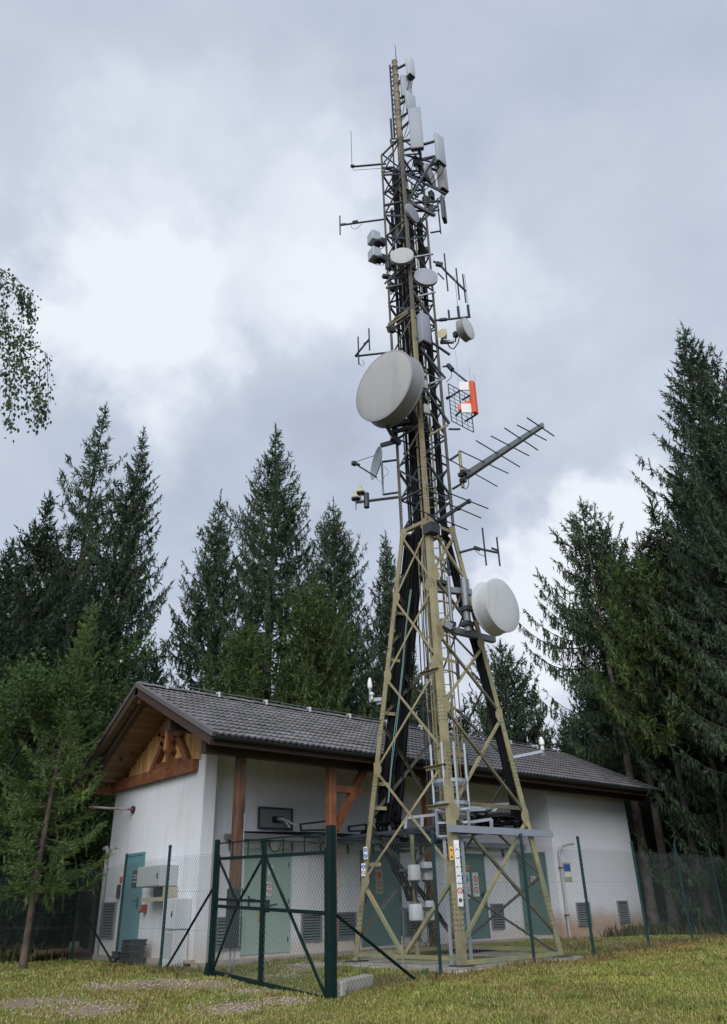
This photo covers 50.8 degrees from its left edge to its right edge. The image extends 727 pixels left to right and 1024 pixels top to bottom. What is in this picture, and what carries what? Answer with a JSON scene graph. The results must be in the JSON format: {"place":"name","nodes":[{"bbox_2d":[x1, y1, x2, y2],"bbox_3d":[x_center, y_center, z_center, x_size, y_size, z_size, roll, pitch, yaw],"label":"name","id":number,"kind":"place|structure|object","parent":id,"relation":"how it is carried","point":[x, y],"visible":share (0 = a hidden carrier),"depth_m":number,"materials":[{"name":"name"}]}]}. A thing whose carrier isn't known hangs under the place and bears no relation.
{"place":"outdoors","nodes":[
{"label":"outdoors","id":0,"kind":"place"},
{"bbox_2d":[0,916,726,1023],"bbox_3d":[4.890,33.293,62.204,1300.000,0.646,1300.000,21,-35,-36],"label":"ground","id":1,"kind":"structure","parent":0,"point":[88,1008],"depth_m":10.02,"materials":[{"name":"plant"}]},
{"bbox_2d":[0,538,21,688],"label":"spruce tree","id":2,"kind":"object","parent":1,"relation":"on","point":[6,554],"visible":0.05,"depth_m":32.09,"materials":[{"name":"green plant"}]},
{"bbox_2d":[0,268,55,442],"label":"birch tree","id":3,"kind":"object","parent":1,"relation":"on","point":[20,297],"visible":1,"depth_m":12.11,"materials":[{"name":"green plant"}]},
{"bbox_2d":[0,864,78,958],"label":"wire fence","id":4,"kind":"object","parent":1,"relation":"on","point":[14,913],"visible":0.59,"depth_m":19.42,"materials":[{"name":"metal"}]},
{"bbox_2d":[0,489,92,947],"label":"spruce tree","id":5,"kind":"object","parent":1,"relation":"on","point":[23,606],"visible":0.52,"depth_m":24.55,"materials":[{"name":"green plant"}]},
{"bbox_2d":[1,524,94,942],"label":"spruce tree","id":6,"kind":"object","parent":1,"relation":"on","point":[69,551],"visible":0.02,"depth_m":29.92,"materials":[{"name":"green plant"}]},
{"bbox_2d":[33,948,82,957],"bbox_3d":[-7.483,10.801,18.759,1.189,0.158,0.158,23,-36,-39],"label":"log","id":7,"kind":"object","parent":1,"relation":"on","point":[41,953],"visible":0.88,"depth_m":18.67,"materials":[{"name":"brown wood"}]},
{"bbox_2d":[0,640,116,860],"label":"broadleaf tree","id":8,"kind":"object","parent":1,"relation":"on","point":[17,723],"visible":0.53,"depth_m":18.65,"materials":[{"name":"green plant"}]},
{"bbox_2d":[0,596,119,969],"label":"young spruce","id":9,"kind":"object","parent":1,"relation":"on","point":[36,890],"visible":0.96,"depth_m":17.32,"materials":[{"name":"green plant"}]},
{"bbox_2d":[0,400,138,946],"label":"spruce tree","id":10,"kind":"object","parent":1,"relation":"on","point":[86,520],"visible":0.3,"depth_m":30.41,"materials":[{"name":"green plant"}]},
{"bbox_2d":[3,597,135,949],"bbox_3d":[-8.950,8.367,25.582,5.259,12.000,5.056,6,-28,-15],"label":"spruce tree","id":11,"kind":"object","parent":1,"relation":"on","point":[67,933],"visible":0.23,"depth_m":23.60,"materials":[{"name":"green plant"}]},
{"bbox_2d":[46,706,115,952],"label":"broadleaf tree","id":12,"kind":"object","parent":1,"relation":"on","point":[96,860],"visible":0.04,"depth_m":22.84,"materials":[{"name":"green plant"}]},
{"bbox_2d":[0,621,163,905],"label":"broadleaf tree","id":13,"kind":"object","parent":1,"relation":"on","point":[90,735],"visible":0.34,"depth_m":19.75,"materials":[{"name":"green plant"}]},
{"bbox_2d":[19,426,187,943],"bbox_3d":[-9.113,4.988,28.229,5.864,19.957,6.272,-6,-27,8],"label":"spruce tree","id":14,"kind":"object","parent":1,"relation":"on","point":[132,523],"visible":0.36,"depth_m":29.18,"materials":[{"name":"green plant"}]},
{"bbox_2d":[70,845,213,972],"bbox_3d":[-4.978,8.557,16.472,0.209,2.316,7.364,17,-33,-32],"label":"wire fence","id":15,"kind":"object","parent":1,"relation":"on","point":[163,932],"visible":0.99,"depth_m":15.90,"materials":[{"name":"metal"}]},
{"bbox_2d":[162,930,187,966],"bbox_3d":[-3.833,8.860,15.493,0.345,0.700,0.458,21,-35,-36],"label":"pedestal","id":16,"kind":"object","parent":1,"relation":"on","point":[174,941],"visible":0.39,"depth_m":15.37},
{"bbox_2d":[161,898,191,929],"bbox_3d":[-3.863,8.284,15.775,0.416,0.563,0.498,21,-35,-36],"label":"distribution box","id":17,"kind":"object","parent":16,"relation":"on","point":[181,919],"visible":0.63,"depth_m":15.62,"materials":[{"name":"plastic"}]},
{"bbox_2d":[161,899,174,928],"bbox_3d":[-4.007,8.230,15.662,0.034,0.523,0.458,21,-35,-36],"label":"cabinet door","id":18,"kind":"structure","parent":17,"relation":"in","point":[168,905],"depth_m":15.61,"materials":[{"name":"plastic"}]},
{"bbox_2d":[2,962,373,1020],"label":"pebbles","id":19,"kind":"object","parent":1,"relation":"on","point":[199,983],"visible":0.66,"depth_m":10.48,"materials":[{"name":"gravel"}]},
{"bbox_2d":[151,487,252,693],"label":"spruce tree","id":20,"kind":"object","parent":1,"relation":"on","point":[202,618],"visible":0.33,"depth_m":32.47,"materials":[{"name":"green plant"}]},
{"bbox_2d":[199,620,307,706],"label":"conifer tree","id":21,"kind":"object","parent":1,"relation":"on","point":[252,672],"visible":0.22,"depth_m":27.75,"materials":[{"name":"green plant"}]},
{"bbox_2d":[203,825,336,999],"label":"wire gate","id":22,"kind":"structure","parent":1,"relation":"on","point":[329,987],"depth_m":11.93,"materials":[{"name":"metal"}]},
{"bbox_2d":[170,423,380,719],"bbox_3d":[-3.722,5.471,31.732,8.758,22.025,8.620,21,-35,-36],"label":"spruce tree","id":23,"kind":"object","parent":1,"relation":"on","point":[263,581],"visible":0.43,"depth_m":32.90,"materials":[{"name":"green plant"}]},
{"bbox_2d":[265,572,377,719],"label":"conifer tree","id":24,"kind":"object","parent":1,"relation":"on","point":[313,625],"visible":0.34,"depth_m":28.31,"materials":[{"name":"green plant"}]},
{"bbox_2d":[272,496,409,720],"bbox_3d":[-1.227,7.747,33.140,6.885,19.159,7.017,21,-35,-36],"label":"spruce tree","id":25,"kind":"object","parent":1,"relation":"on","point":[343,567],"visible":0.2,"depth_m":34.70,"materials":[{"name":"green plant"}]},
{"bbox_2d":[337,974,372,996],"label":"concrete block","id":26,"kind":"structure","parent":1,"relation":"on","point":[343,983],"depth_m":10.70,"materials":[{"name":"concrete"}]},
{"bbox_2d":[0,918,725,962],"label":"undergrowth","id":27,"kind":"object","parent":1,"relation":"on","point":[12,956],"visible":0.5,"depth_m":21.44,"materials":[{"name":"green plant"}]},
{"bbox_2d":[74,681,663,971],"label":"equipment building","id":28,"kind":"structure","parent":1,"relation":"on","point":[199,774],"depth_m":18.58,"materials":[{"name":"paint"}]},
{"bbox_2d":[118,852,145,951],"bbox_3d":[-5.383,9.006,17.658,0.114,2.080,0.960,21,-35,-36],"label":"door","id":29,"kind":"structure","parent":28,"relation":"in","point":[133,858],"depth_m":17.69,"materials":[{"name":"metal"}]},
{"bbox_2d":[136,865,177,887],"bbox_3d":[-4.527,7.973,16.733,0.456,0.414,1.050,21,-35,-36],"label":"meter cabinet","id":30,"kind":"object","parent":28,"relation":"attached to","point":[159,884],"visible":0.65,"depth_m":16.47,"materials":[{"name":"plastic"}]},
{"bbox_2d":[141,887,177,901],"bbox_3d":[-4.423,8.276,16.558,0.336,0.270,1.000,21,-35,-36],"label":"meter shelf","id":31,"kind":"object","parent":28,"relation":"attached to","point":[162,893],"visible":0.57,"depth_m":16.33,"materials":[{"name":"plastic"}]},
{"bbox_2d":[240,847,290,955],"bbox_3d":[-2.141,8.634,17.048,1.280,2.100,0.114,21,-35,-36],"label":"door","id":32,"kind":"structure","parent":28,"relation":"in","point":[286,895],"depth_m":17.00,"materials":[{"name":"metal"}]},
{"bbox_2d":[360,851,403,946],"bbox_3d":[0.467,9.615,19.099,1.360,2.100,0.114,21,-35,-36],"label":"door","id":33,"kind":"structure","parent":28,"relation":"in","point":[372,880],"depth_m":19.11,"materials":[{"name":"metal"}]},
{"bbox_2d":[460,853,490,938],"bbox_3d":[3.018,10.575,21.106,1.190,2.100,0.114,21,-35,-36],"label":"door","id":34,"kind":"structure","parent":28,"relation":"in","point":[472,864],"depth_m":21.24,"materials":[{"name":"metal"}]},
{"bbox_2d":[517,852,551,933],"bbox_3d":[4.952,10.955,22.018,0.063,2.100,0.990,21,-35,-37],"label":"door","id":35,"kind":"structure","parent":28,"relation":"in","point":[528,859],"depth_m":21.99,"materials":[{"name":"metal"}]},
{"bbox_2d":[363,531,434,729],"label":"spruce tree","id":36,"kind":"object","parent":1,"relation":"on","point":[386,588],"visible":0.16,"depth_m":36.51,"materials":[{"name":"green plant"}]},
{"bbox_2d":[414,680,473,735],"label":"spruce tree","id":37,"kind":"object","parent":1,"relation":"on","point":[449,725],"visible":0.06,"depth_m":37.27,"materials":[{"name":"green plant"}]},
{"bbox_2d":[339,952,590,973],"bbox_3d":[1.881,9.200,15.306,4.500,0.440,4.150,21,-35,-36],"label":"tower pad","id":38,"kind":"object","parent":1,"relation":"on","point":[421,966],"visible":0.12,"depth_m":14.57,"materials":[{"name":"concrete"}]},
{"bbox_2d":[399,835,432,954],"bbox_3d":[1.140,8.206,16.384,0.794,2.370,0.100,-5,-27,7],"label":"unit rack","id":39,"kind":"object","parent":38,"relation":"on","point":[413,863],"visible":0.4,"depth_m":16.55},
{"bbox_2d":[408,904,422,944],"bbox_3d":[1.065,8.545,15.861,0.306,0.749,0.201,13,-31,-26],"label":"radio cabinet","id":40,"kind":"object","parent":39,"relation":"attached to","point":[411,907],"visible":0.73,"depth_m":15.88,"materials":[{"name":"plastic"}]},
{"bbox_2d":[408,865,423,903],"bbox_3d":[1.096,7.920,16.203,0.275,0.817,0.230,21,-35,-36],"label":"radio cabinet","id":41,"kind":"object","parent":39,"relation":"attached to","point":[416,868],"visible":0.7,"depth_m":16.22,"materials":[{"name":"plastic"}]},
{"bbox_2d":[421,862,433,904],"bbox_3d":[1.391,8.065,16.601,0.219,0.860,0.180,13,-31,-26],"label":"radio cabinet","id":42,"kind":"object","parent":39,"relation":"attached to","point":[428,873],"visible":0.74,"depth_m":16.60,"materials":[{"name":"plastic"}]},
{"bbox_2d":[442,837,472,963],"bbox_3d":[1.794,7.415,14.681,0.436,2.187,0.030,-4,-27,5],"label":"foot ladder","id":43,"kind":"object","parent":38,"relation":"on","point":[461,841],"visible":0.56,"depth_m":14.63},
{"bbox_2d":[345,135,571,967],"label":"lattice tower","id":44,"kind":"structure","parent":38,"relation":"on","point":[449,805],"depth_m":17.42,"materials":[{"name":"metal"}]},
{"bbox_2d":[351,446,397,495],"bbox_3d":[0.325,-1.140,20.454,0.795,1.338,1.134,-21,-33,32],"label":"offset dish","id":45,"kind":"object","parent":44,"relation":"attached to","point":[376,464],"visible":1,"depth_m":20.59,"materials":[{"name":"metal"}]},
{"bbox_2d":[351,485,397,508],"bbox_3d":[0.296,-0.432,20.390,1.263,0.724,0.250,-4,-27,5],"label":"receiver arm","id":46,"kind":"object","parent":44,"relation":"attached to","point":[356,498],"visible":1,"depth_m":20.32},
{"bbox_2d":[367,229,385,248],"bbox_3d":[0.427,-8.629,24.496,0.498,0.670,0.397,13,-31,-26],"label":"hooded box","id":47,"kind":"object","parent":44,"relation":"attached to","point":[374,238],"visible":0.93,"depth_m":24.41,"materials":[{"name":"plastic"}]},
{"bbox_2d":[368,246,386,264],"bbox_3d":[0.446,-7.993,24.169,0.498,0.670,0.397,13,-31,-26],"label":"hooded box","id":48,"kind":"object","parent":44,"relation":"attached to","point":[376,256],"visible":0.99,"depth_m":24.08,"materials":[{"name":"plastic"}]},
{"bbox_2d":[224,803,552,856],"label":"cable bridge","id":49,"kind":"structure","parent":44,"relation":"attached to","point":[457,828],"depth_m":17.03,"materials":[{"name":"metal"}]},
{"bbox_2d":[244,821,387,836],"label":"cable bundle","id":50,"kind":"object","parent":49,"relation":"on","point":[382,824],"visible":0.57,"depth_m":17.27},
{"bbox_2d":[379,834,409,852],"bbox_3d":[0.709,7.415,17.172,0.782,0.463,0.711,-1,-27,-1],"label":"cable tangle","id":51,"kind":"object","parent":49,"relation":"hanging from","point":[403,841],"visible":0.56,"depth_m":17.04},
{"bbox_2d":[379,845,417,900],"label":"cable bundle","id":52,"kind":"object","parent":49,"relation":"hanging from","point":[404,878],"visible":0.78,"depth_m":16.61,"materials":[{"name":"rubber"}]},
{"bbox_2d":[464,812,521,826],"bbox_3d":[2.860,6.846,16.862,1.294,0.483,0.742,-5,-27,7],"label":"cable tangle","id":53,"kind":"object","parent":49,"relation":"hanging from","point":[505,822],"visible":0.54,"depth_m":16.75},
{"bbox_2d":[356,350,423,427],"bbox_3d":[0.867,-3.299,21.054,1.106,2.129,2.148,21,-35,-36],"label":"dish antenna","id":54,"kind":"object","parent":44,"relation":"attached to","point":[390,388],"visible":0.99,"depth_m":20.51,"materials":[{"name":"plastic"}]},
{"bbox_2d":[376,533,417,822],"bbox_3d":[0.847,3.762,18.509,1.363,6.945,0.329,-7,-28,11],"label":"cable bundle","id":55,"kind":"object","parent":44,"relation":"attached to","point":[404,592],"visible":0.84,"depth_m":18.26,"materials":[{"name":"rubber"}]},
{"bbox_2d":[387,589,411,802],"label":"cable bundle","id":56,"kind":"object","parent":44,"relation":"hanging from","point":[400,694],"visible":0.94,"depth_m":17.85,"materials":[{"name":"rubber"}]},
{"bbox_2d":[390,208,412,531],"bbox_3d":[1.090,-4.744,22.555,0.136,11.801,0.116,21,-35,-36],"label":"cable bundle","id":57,"kind":"object","parent":44,"relation":"attached to","point":[407,470],"visible":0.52,"depth_m":21.13,"materials":[{"name":"rubber"}]},
{"bbox_2d":[390,248,413,265],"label":"dish antenna","id":58,"kind":"object","parent":44,"relation":"attached to","point":[401,256],"visible":1,"depth_m":22.88,"materials":[{"name":"plastic"}]},
{"bbox_2d":[380,413,424,447],"bbox_3d":[1.069,-2.201,20.811,1.278,1.027,0.339,-4,-27,4],"label":"dish mount","id":59,"kind":"object","parent":44,"relation":"attached to","point":[408,424],"visible":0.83,"depth_m":20.78,"materials":[{"name":"metal"}]},
{"bbox_2d":[392,529,421,822],"bbox_3d":[1.068,3.789,18.747,1.240,7.062,0.302,-16,-30,26],"label":"cable bundle","id":60,"kind":"object","parent":44,"relation":"attached to","point":[399,791],"visible":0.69,"depth_m":18.50,"materials":[{"name":"rubber"}]},
{"bbox_2d":[391,170,424,540],"bbox_3d":[1.314,-5.448,23.167,0.338,14.002,0.319,21,-35,-36],"label":"cable bundle","id":61,"kind":"object","parent":44,"relation":"attached to","point":[415,498],"visible":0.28,"depth_m":21.38,"materials":[{"name":"rubber"}]},
{"bbox_2d":[397,163,418,356],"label":"cable bundle","id":62,"kind":"object","parent":44,"relation":"attached to","point":[406,294],"visible":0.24,"depth_m":23.36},
{"bbox_2d":[383,138,445,221],"bbox_3d":[1.730,-11.237,25.712,2.139,4.415,1.180,-6,-27,8],"label":"headframe","id":63,"kind":"object","parent":44,"relation":"attached to","point":[418,201],"visible":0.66,"depth_m":24.96,"materials":[{"name":"metal"}]},
{"bbox_2d":[392,47,407,195],"bbox_3d":[1.241,-14.142,27.282,0.248,8.225,0.248,21,-35,-36],"label":"top mast","id":64,"kind":"object","parent":63,"relation":"attached to","point":[397,101],"visible":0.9,"depth_m":27.37,"materials":[{"name":"metal"}]},
{"bbox_2d":[399,75,411,118],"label":"panel antenna","id":65,"kind":"object","parent":64,"relation":"attached to","point":[404,81],"visible":0.71,"depth_m":27.65,"materials":[{"name":"plastic"}]},
{"bbox_2d":[397,55,414,100],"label":"panel antenna","id":66,"kind":"object","parent":64,"relation":"attached to","point":[410,67],"visible":0.91,"depth_m":27.90,"materials":[{"name":"plastic"}]},
{"bbox_2d":[399,90,415,137],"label":"panel antenna","id":67,"kind":"object","parent":64,"relation":"attached to","point":[410,101],"visible":0.56,"depth_m":27.00,"materials":[{"name":"plastic"}]},
{"bbox_2d":[401,107,423,179],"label":"panel antenna","id":68,"kind":"object","parent":64,"relation":"attached to","point":[414,121],"visible":0.88,"depth_m":25.90,"materials":[{"name":"plastic"}]},
{"bbox_2d":[404,132,446,192],"bbox_3d":[2.022,-11.666,25.745,1.492,2.478,0.384,-10,-28,17],"label":"panel antenna","id":69,"kind":"object","parent":63,"relation":"attached to","point":[438,140],"visible":0.94,"depth_m":25.68,"materials":[{"name":"plastic"}]},
{"bbox_2d":[417,165,448,211],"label":"panel antenna","id":70,"kind":"object","parent":63,"relation":"attached to","point":[442,180],"visible":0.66,"depth_m":25.81,"materials":[{"name":"plastic"}]},
{"bbox_2d":[430,195,446,233],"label":"panel antenna","id":71,"kind":"object","parent":63,"relation":"attached to","point":[443,209],"visible":0.94,"depth_m":25.05,"materials":[{"name":"plastic"}]},
{"bbox_2d":[382,253,449,436],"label":"outrigger arms","id":72,"kind":"object","parent":44,"relation":"attached to","point":[399,317],"visible":0.95,"depth_m":22.18},
{"bbox_2d":[407,192,435,519],"bbox_3d":[1.647,-5.123,22.942,0.207,12.801,0.233,-16,-31,26],"label":"cable bundle","id":73,"kind":"object","parent":44,"relation":"attached to","point":[431,503],"visible":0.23,"depth_m":21.39,"materials":[{"name":"rubber"}]},
{"bbox_2d":[414,312,431,373],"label":"panel antenna","id":74,"kind":"object","parent":44,"relation":"attached to","point":[423,330],"visible":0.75,"depth_m":21.91,"materials":[{"name":"plastic"}]},
{"bbox_2d":[413,268,437,290],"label":"dish antenna","id":75,"kind":"object","parent":44,"relation":"attached to","point":[426,277],"visible":1,"depth_m":23.01,"materials":[{"name":"plastic"}]},
{"bbox_2d":[418,556,437,825],"bbox_3d":[1.544,3.938,18.791,0.297,6.966,0.819,1,-27,-5],"label":"cable bundle","id":76,"kind":"object","parent":44,"relation":"attached to","point":[429,701],"visible":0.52,"depth_m":18.51,"materials":[{"name":"rubber"}]},
{"bbox_2d":[416,217,447,539],"bbox_3d":[1.946,-4.431,22.335,0.194,11.601,0.213,-15,-30,24],"label":"cable bundle","id":77,"kind":"object","parent":44,"relation":"attached to","point":[437,449],"visible":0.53,"depth_m":21.39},
{"bbox_2d":[399,184,466,808],"bbox_3d":[1.599,-2.437,20.615,0.752,19.702,0.999,-4,-27,5],"label":"caged ladder","id":78,"kind":"object","parent":44,"relation":"attached to","point":[449,670],"visible":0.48,"depth_m":18.10,"materials":[{"name":"metal"}]},
{"bbox_2d":[429,741,470,838],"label":"ladder gate","id":79,"kind":"structure","parent":44,"relation":"attached to","point":[460,782],"depth_m":15.49,"materials":[{"name":"metal"}]},
{"bbox_2d":[433,253,466,302],"bbox_3d":[2.710,-7.356,23.793,1.063,1.806,0.235,6,-28,-15],"label":"dipole antenna","id":80,"kind":"object","parent":44,"relation":"attached to","point":[439,264],"visible":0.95,"depth_m":23.75,"materials":[{"name":"metal"}]},
{"bbox_2d":[413,492,488,536],"bbox_3d":[2.211,0.297,19.123,1.990,0.642,1.620,21,-35,-36],"label":"yagi antenna","id":81,"kind":"object","parent":44,"relation":"attached to","point":[431,528],"visible":0.99,"depth_m":18.89,"materials":[{"name":"metal"}]},
{"bbox_2d":[435,274,470,321],"bbox_3d":[2.643,-6.502,23.213,1.061,1.773,0.110,-4,-27,5],"label":"antenna","id":82,"kind":"object","parent":44,"relation":"attached to","point":[455,318],"visible":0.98,"depth_m":22.85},
{"bbox_2d":[440,317,474,348],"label":"dish antenna","id":83,"kind":"object","parent":44,"relation":"attached to","point":[464,331],"visible":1,"depth_m":22.30,"materials":[{"name":"plastic"}]},
{"bbox_2d":[453,840,463,905],"bbox_3d":[1.774,6.739,14.296,0.100,1.120,0.017,-2,-27,0],"label":"safety sign","id":84,"kind":"object","parent":44,"relation":"attached to","point":[456,845],"visible":0.85,"depth_m":14.29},
{"bbox_2d":[446,380,478,432],"bbox_3d":[2.703,-2.840,21.319,0.805,2.122,1.679,-3,-27,3],"label":"grid antenna","id":85,"kind":"object","parent":44,"relation":"attached to","point":[470,405],"visible":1,"depth_m":20.72,"materials":[{"name":"metal"}]},
{"bbox_2d":[437,576,495,643],"bbox_3d":[2.480,2.265,18.284,1.818,1.409,0.639,13,-31,-26],"label":"dish mount","id":86,"kind":"object","parent":44,"relation":"attached to","point":[466,609],"visible":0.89,"depth_m":18.10,"materials":[{"name":"metal"}]},
{"bbox_2d":[472,578,519,635],"bbox_3d":[2.893,2.320,18.024,1.309,1.302,1.052,21,-35,-36],"label":"dish antenna","id":87,"kind":"object","parent":86,"relation":"attached to","point":[495,611],"visible":1,"depth_m":17.54,"materials":[{"name":"plastic"}]},
{"bbox_2d":[459,528,500,565],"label":"dipole antenna","id":88,"kind":"object","parent":44,"relation":"attached to","point":[475,548],"visible":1,"depth_m":19.41,"materials":[{"name":"metal"}]},
{"bbox_2d":[444,537,521,820],"bbox_3d":[2.783,3.705,18.154,1.281,6.827,0.389,3,-28,-10],"label":"cable bundle","id":89,"kind":"object","parent":44,"relation":"attached to","point":[486,687],"visible":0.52,"depth_m":17.67,"materials":[{"name":"rubber"}]},
{"bbox_2d":[440,417,553,489],"bbox_3d":[3.472,-1.553,19.539,2.415,1.187,3.134,21,-35,-36],"label":"yagi antenna","id":90,"kind":"object","parent":44,"relation":"attached to","point":[464,475],"visible":1,"depth_m":19.52,"materials":[{"name":"metal"}]},
{"bbox_2d":[455,698,478,736],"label":"spruce tree","id":91,"kind":"object","parent":1,"relation":"on","point":[464,721],"visible":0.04,"depth_m":42.84,"materials":[{"name":"green plant"}]},
{"bbox_2d":[452,638,575,756],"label":"spruce tree","id":92,"kind":"object","parent":1,"relation":"on","point":[507,683],"visible":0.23,"depth_m":30.87,"materials":[{"name":"green plant"}]},
{"bbox_2d":[336,831,726,992],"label":"wire fence","id":93,"kind":"object","parent":1,"relation":"on","point":[437,927],"visible":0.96,"depth_m":14.42,"materials":[{"name":"metal"}]},
{"bbox_2d":[527,689,558,747],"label":"spruce tree","id":94,"kind":"object","parent":1,"relation":"on","point":[542,732],"visible":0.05,"depth_m":44.73,"materials":[{"name":"green plant"}]},
{"bbox_2d":[553,711,588,758],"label":"spruce tree","id":95,"kind":"object","parent":1,"relation":"on","point":[563,747],"visible":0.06,"depth_m":39.39,"materials":[{"name":"green plant"}]},
{"bbox_2d":[518,496,664,929],"bbox_3d":[9.448,6.487,28.437,6.722,16.562,6.902,21,-35,-36],"label":"spruce tree","id":96,"kind":"object","parent":1,"relation":"on","point":[580,629],"visible":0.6,"depth_m":29.09,"materials":[{"name":"green plant"}]},
{"bbox_2d":[567,651,660,915],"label":"spruce tree","id":97,"kind":"object","parent":1,"relation":"on","point":[585,740],"visible":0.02,"depth_m":42.60,"materials":[{"name":"green plant"}]},
{"bbox_2d":[572,523,685,925],"bbox_3d":[10.245,7.348,29.129,4.461,15.642,4.866,21,-35,-36],"label":"spruce tree","id":98,"kind":"object","parent":1,"relation":"on","point":[660,842],"visible":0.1,"depth_m":28.64,"materials":[{"name":"green plant"}]},
{"bbox_2d":[584,614,695,921],"bbox_3d":[12.959,11.200,36.710,6.144,15.921,6.191,-4,-27,5],"label":"spruce tree","id":99,"kind":"object","parent":1,"relation":"on","point":[650,838],"visible":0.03,"depth_m":34.51,"materials":[{"name":"green plant"}]},
{"bbox_2d":[582,539,717,932],"bbox_3d":[9.771,6.718,24.464,5.100,12.513,4.262,21,-35,-36],"label":"conifer tree","id":100,"kind":"object","parent":1,"relation":"on","point":[638,637],"visible":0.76,"depth_m":25.09,"materials":[{"name":"green plant"}]},
{"bbox_2d":[619,530,726,922],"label":"spruce tree","id":101,"kind":"object","parent":1,"relation":"on","point":[648,816],"visible":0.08,"depth_m":30.53,"materials":[{"name":"green plant"}]},
{"bbox_2d":[621,494,726,933],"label":"spruce tree","id":102,"kind":"object","parent":1,"relation":"on","point":[707,822],"visible":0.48,"depth_m":23.73,"materials":[{"name":"green plant"}]},
{"bbox_2d":[632,321,726,794],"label":"spruce tree","id":103,"kind":"object","parent":1,"relation":"on","point":[703,441],"visible":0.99,"depth_m":24.18,"materials":[{"name":"green plant"}]},
{"bbox_2d":[656,460,725,888],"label":"spruce tree","id":104,"kind":"object","parent":1,"relation":"on","point":[675,467],"visible":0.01,"depth_m":31.25,"materials":[{"name":"green plant"}]},
{"bbox_2d":[674,446,726,887],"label":"spruce tree","id":105,"kind":"object","parent":1,"relation":"on","point":[710,620],"visible":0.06,"depth_m":27.30,"materials":[{"name":"green plant"}]},
{"bbox_2d":[0,0,726,750],"label":"sky","id":106,"kind":"structure","parent":0,"point":[177,178],"materials":[{"name":"grey"}]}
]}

